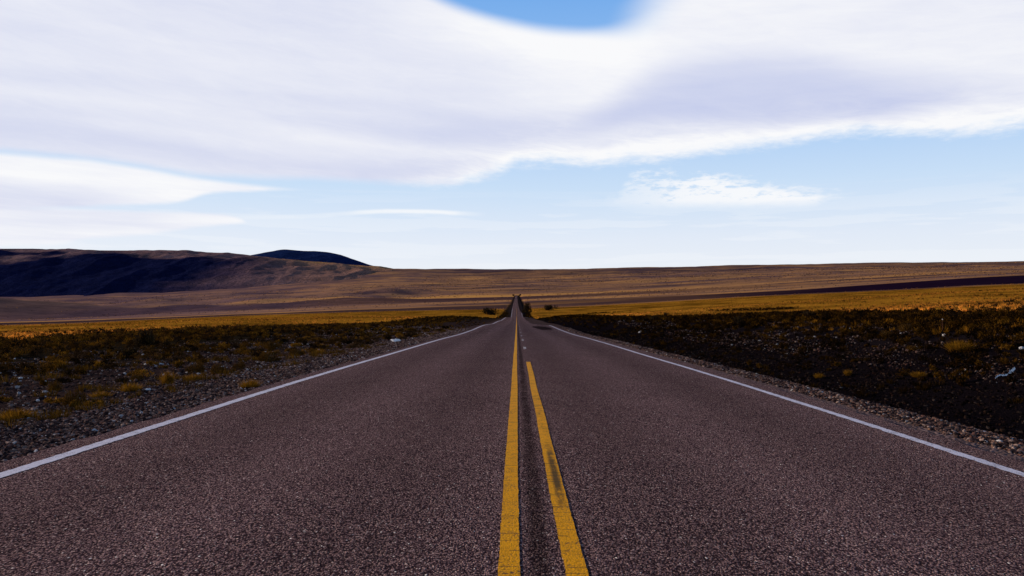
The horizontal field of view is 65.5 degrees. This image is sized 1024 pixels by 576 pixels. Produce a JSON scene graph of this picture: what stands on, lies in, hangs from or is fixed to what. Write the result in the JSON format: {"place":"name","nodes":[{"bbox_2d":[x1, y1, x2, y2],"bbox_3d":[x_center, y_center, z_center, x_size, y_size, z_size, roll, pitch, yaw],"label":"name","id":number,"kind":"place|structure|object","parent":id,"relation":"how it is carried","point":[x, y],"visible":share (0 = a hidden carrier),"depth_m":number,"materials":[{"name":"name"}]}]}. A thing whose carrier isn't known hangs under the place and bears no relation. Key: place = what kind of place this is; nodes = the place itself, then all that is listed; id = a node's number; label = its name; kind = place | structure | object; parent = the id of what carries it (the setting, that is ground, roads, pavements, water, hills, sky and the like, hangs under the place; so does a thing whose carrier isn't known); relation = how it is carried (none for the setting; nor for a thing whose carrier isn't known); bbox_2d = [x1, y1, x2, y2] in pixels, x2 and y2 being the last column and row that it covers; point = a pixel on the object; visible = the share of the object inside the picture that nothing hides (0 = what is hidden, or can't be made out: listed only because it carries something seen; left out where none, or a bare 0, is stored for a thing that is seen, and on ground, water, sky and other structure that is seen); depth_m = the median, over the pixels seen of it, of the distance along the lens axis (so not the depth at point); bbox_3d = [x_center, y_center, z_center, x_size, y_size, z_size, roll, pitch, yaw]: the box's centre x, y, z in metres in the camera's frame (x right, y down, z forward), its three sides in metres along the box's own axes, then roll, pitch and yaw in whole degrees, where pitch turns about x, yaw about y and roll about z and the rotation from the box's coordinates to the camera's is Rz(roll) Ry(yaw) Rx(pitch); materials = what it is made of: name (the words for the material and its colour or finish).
{"place":"outdoors","nodes":[
{"label":"outdoors","id":0,"kind":"place"},
{"bbox_2d":[0,248,394,296],"bbox_3d":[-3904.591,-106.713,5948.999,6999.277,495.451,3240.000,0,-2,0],"label":"hill","id":1,"kind":"structure","parent":0,"point":[41,272],"depth_m":5238.02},
{"bbox_2d":[252,249,371,265],"bbox_3d":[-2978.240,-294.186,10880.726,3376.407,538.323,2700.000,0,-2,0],"label":"hill","id":2,"kind":"structure","parent":0,"point":[319,256],"depth_m":10552.46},
{"bbox_2d":[0,295,1023,575],"bbox_3d":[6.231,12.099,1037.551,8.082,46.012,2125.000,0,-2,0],"label":"road","id":3,"kind":"structure","parent":0,"point":[516,443],"depth_m":5.39,"materials":[{"name":"grey asphalt"}]},
{"bbox_2d":[0,261,1023,461],"bbox_3d":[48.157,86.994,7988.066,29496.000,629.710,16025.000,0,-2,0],"label":"ground","id":4,"kind":"structure","parent":0,"point":[40,311],"depth_m":844.24,"materials":[{"name":"soil"}]},
{"bbox_2d":[0,408,40,419],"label":"grass tuft","id":5,"kind":"object","parent":4,"relation":"on","point":[19,413],"visible":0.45,"depth_m":11.03,"materials":[{"name":"plant"}]},
{"bbox_2d":[47,380,63,390],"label":"shrub","id":6,"kind":"object","parent":4,"relation":"on","point":[53,386],"visible":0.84,"depth_m":15.69,"materials":[{"name":"brown plant"}]},
{"bbox_2d":[56,389,87,406],"bbox_3d":[-7.107,1.781,12.859,0.509,0.296,0.532,1,-2,-38],"label":"shrub","id":7,"kind":"object","parent":4,"relation":"on","point":[69,396],"visible":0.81,"depth_m":12.84,"materials":[{"name":"brown plant"}]},
{"bbox_2d":[93,360,101,365],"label":"grass tuft","id":8,"kind":"object","parent":4,"relation":"on","point":[96,363],"visible":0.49,"depth_m":25.05,"materials":[{"name":"plant"}]},
{"bbox_2d":[87,391,112,396],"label":"grass tuft","id":9,"kind":"object","parent":4,"relation":"on","point":[101,394],"visible":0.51,"depth_m":14.07,"materials":[{"name":"plant"}]},
{"bbox_2d":[115,347,137,357],"bbox_3d":[-14.653,2.455,30.323,0.867,0.454,0.880,1,-2,-27],"label":"bush","id":10,"kind":"object","parent":4,"relation":"on","point":[130,351],"visible":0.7,"depth_m":30.35,"materials":[{"name":"green plant"}]},
{"bbox_2d":[118,382,142,391],"bbox_3d":[-7.051,1.826,14.747,0.618,0.216,0.606,-1,-2,22],"label":"grass tuft","id":11,"kind":"object","parent":4,"relation":"on","point":[125,388],"visible":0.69,"depth_m":14.68,"materials":[{"name":"plant"}]},
{"bbox_2d":[130,373,143,380],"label":"shrub","id":12,"kind":"object","parent":4,"relation":"on","point":[137,376],"visible":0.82,"depth_m":18.34,"materials":[{"name":"brown plant"}]},
{"bbox_2d":[132,327,159,347],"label":"bush","id":13,"kind":"object","parent":4,"relation":"on","point":[147,340],"visible":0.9,"depth_m":40.97,"materials":[{"name":"green plant"}]},
{"bbox_2d":[158,369,175,383],"bbox_3d":[-6.895,1.770,15.948,0.433,0.367,0.417,-1,-2,18],"label":"grass tuft","id":14,"kind":"object","parent":4,"relation":"on","point":[167,377],"visible":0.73,"depth_m":15.88,"materials":[{"name":"plant"}]},
{"bbox_2d":[181,374,202,379],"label":"grass tuft","id":15,"kind":"object","parent":4,"relation":"on","point":[192,377],"visible":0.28,"depth_m":16.77,"materials":[{"name":"brown plant"}]},
{"bbox_2d":[182,361,207,373],"bbox_3d":[-8.078,2.039,20.415,0.668,0.372,0.698,-1,-2,19],"label":"shrub","id":16,"kind":"object","parent":4,"relation":"on","point":[198,367],"visible":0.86,"depth_m":20.29,"materials":[{"name":"brown plant"}]},
{"bbox_2d":[209,363,225,373],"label":"shrub","id":17,"kind":"object","parent":4,"relation":"on","point":[218,367],"visible":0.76,"depth_m":19.11,"materials":[{"name":"brown plant"}]},
{"bbox_2d":[232,361,247,368],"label":"shrub","id":18,"kind":"object","parent":4,"relation":"on","point":[241,364],"visible":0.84,"depth_m":21.84,"materials":[{"name":"brown plant"}]},
{"bbox_2d":[235,379,262,387],"bbox_3d":[-4.234,1.533,12.834,0.476,0.210,0.495,1,-2,-41],"label":"grass tuft","id":19,"kind":"object","parent":4,"relation":"on","point":[249,383],"visible":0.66,"depth_m":12.81,"materials":[{"name":"plant"}]},
{"bbox_2d":[255,352,280,361],"bbox_3d":[-7.660,2.173,24.883,0.943,0.382,0.986,-1,-2,37],"label":"shrub","id":20,"kind":"object","parent":4,"relation":"on","point":[264,357],"visible":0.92,"depth_m":24.79,"materials":[{"name":"brown plant"}]},
{"bbox_2d":[288,348,304,355],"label":"shrub","id":21,"kind":"object","parent":4,"relation":"on","point":[296,351],"visible":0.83,"depth_m":29.25,"materials":[{"name":"brown plant"}]},
{"bbox_2d":[482,307,498,314],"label":"bush","id":22,"kind":"object","parent":4,"relation":"on","point":[488,311],"visible":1,"depth_m":560.59,"materials":[{"name":"green plant"}]},
{"bbox_2d":[0,262,1023,427],"bbox_3d":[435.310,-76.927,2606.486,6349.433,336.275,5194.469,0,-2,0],"label":"scrub","id":23,"kind":"object","parent":4,"relation":"on","point":[986,324],"visible":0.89,"depth_m":44.18,"materials":[{"name":"yellow plant"}]},
{"bbox_2d":[0,319,1023,461],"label":"gravel","id":24,"kind":"structure","parent":4,"relation":"on","point":[53,432],"depth_m":17.21,"materials":[{"name":"gravel"}]},
{"bbox_2d":[0,283,1023,339],"bbox_3d":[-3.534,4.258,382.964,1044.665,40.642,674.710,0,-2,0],"label":"grass","id":25,"kind":"structure","parent":4,"relation":"on","point":[10,334],"depth_m":250.49,"materials":[{"name":"plant"}]},
{"bbox_2d":[522,302,531,312],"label":"bush","id":26,"kind":"object","parent":4,"relation":"on","point":[527,307],"visible":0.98,"depth_m":606.36,"materials":[{"name":"green plant"}]},
{"bbox_2d":[544,304,557,309],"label":"bush","id":27,"kind":"object","parent":4,"relation":"on","point":[547,307],"visible":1,"depth_m":624.53,"materials":[{"name":"green plant"}]},
{"bbox_2d":[814,373,823,377],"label":"grass tuft","id":28,"kind":"object","parent":4,"relation":"on","point":[818,375],"visible":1,"depth_m":28.74,"materials":[{"name":"plant"}]},
{"bbox_2d":[843,369,853,375],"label":"grass tuft","id":29,"kind":"object","parent":4,"relation":"on","point":[848,373],"visible":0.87,"depth_m":28.57,"materials":[{"name":"plant"}]},
{"bbox_2d":[879,330,891,335],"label":"shrub","id":30,"kind":"object","parent":4,"relation":"on","point":[885,333],"visible":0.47,"depth_m":38.07,"materials":[{"name":"brown plant"}]},
{"bbox_2d":[898,324,912,330],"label":"shrub","id":31,"kind":"object","parent":4,"relation":"on","point":[905,327],"visible":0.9,"depth_m":39.38,"materials":[{"name":"brown plant"}]},
{"bbox_2d":[905,345,919,350],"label":"shrub","id":32,"kind":"object","parent":4,"relation":"on","point":[912,348],"visible":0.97,"depth_m":31.34,"materials":[{"name":"brown plant"}]},
{"bbox_2d":[910,371,926,377],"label":"grass tuft","id":33,"kind":"object","parent":4,"relation":"on","point":[916,375],"visible":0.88,"depth_m":25.53,"materials":[{"name":"plant"}]},
{"bbox_2d":[940,339,976,352],"bbox_3d":[16.393,2.081,29.122,1.357,0.564,1.380,0,-2,-2],"label":"grass tuft","id":34,"kind":"object","parent":4,"relation":"on","point":[956,346],"visible":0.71,"depth_m":28.98,"materials":[{"name":"plant"}]},
{"bbox_2d":[995,367,1014,378],"bbox_3d":[13.777,2.366,22.223,0.768,0.311,0.078,0,-2,-17],"label":"plastic strip","id":35,"kind":"object","parent":4,"relation":"on","point":[1012,369],"visible":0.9,"depth_m":22.21,"materials":[{"name":"white plastic"}]},
{"bbox_2d":[0,0,1023,268],"label":"sky","id":36,"kind":"structure","parent":0,"point":[395,134],"materials":[{"name":"white"}]}
]}

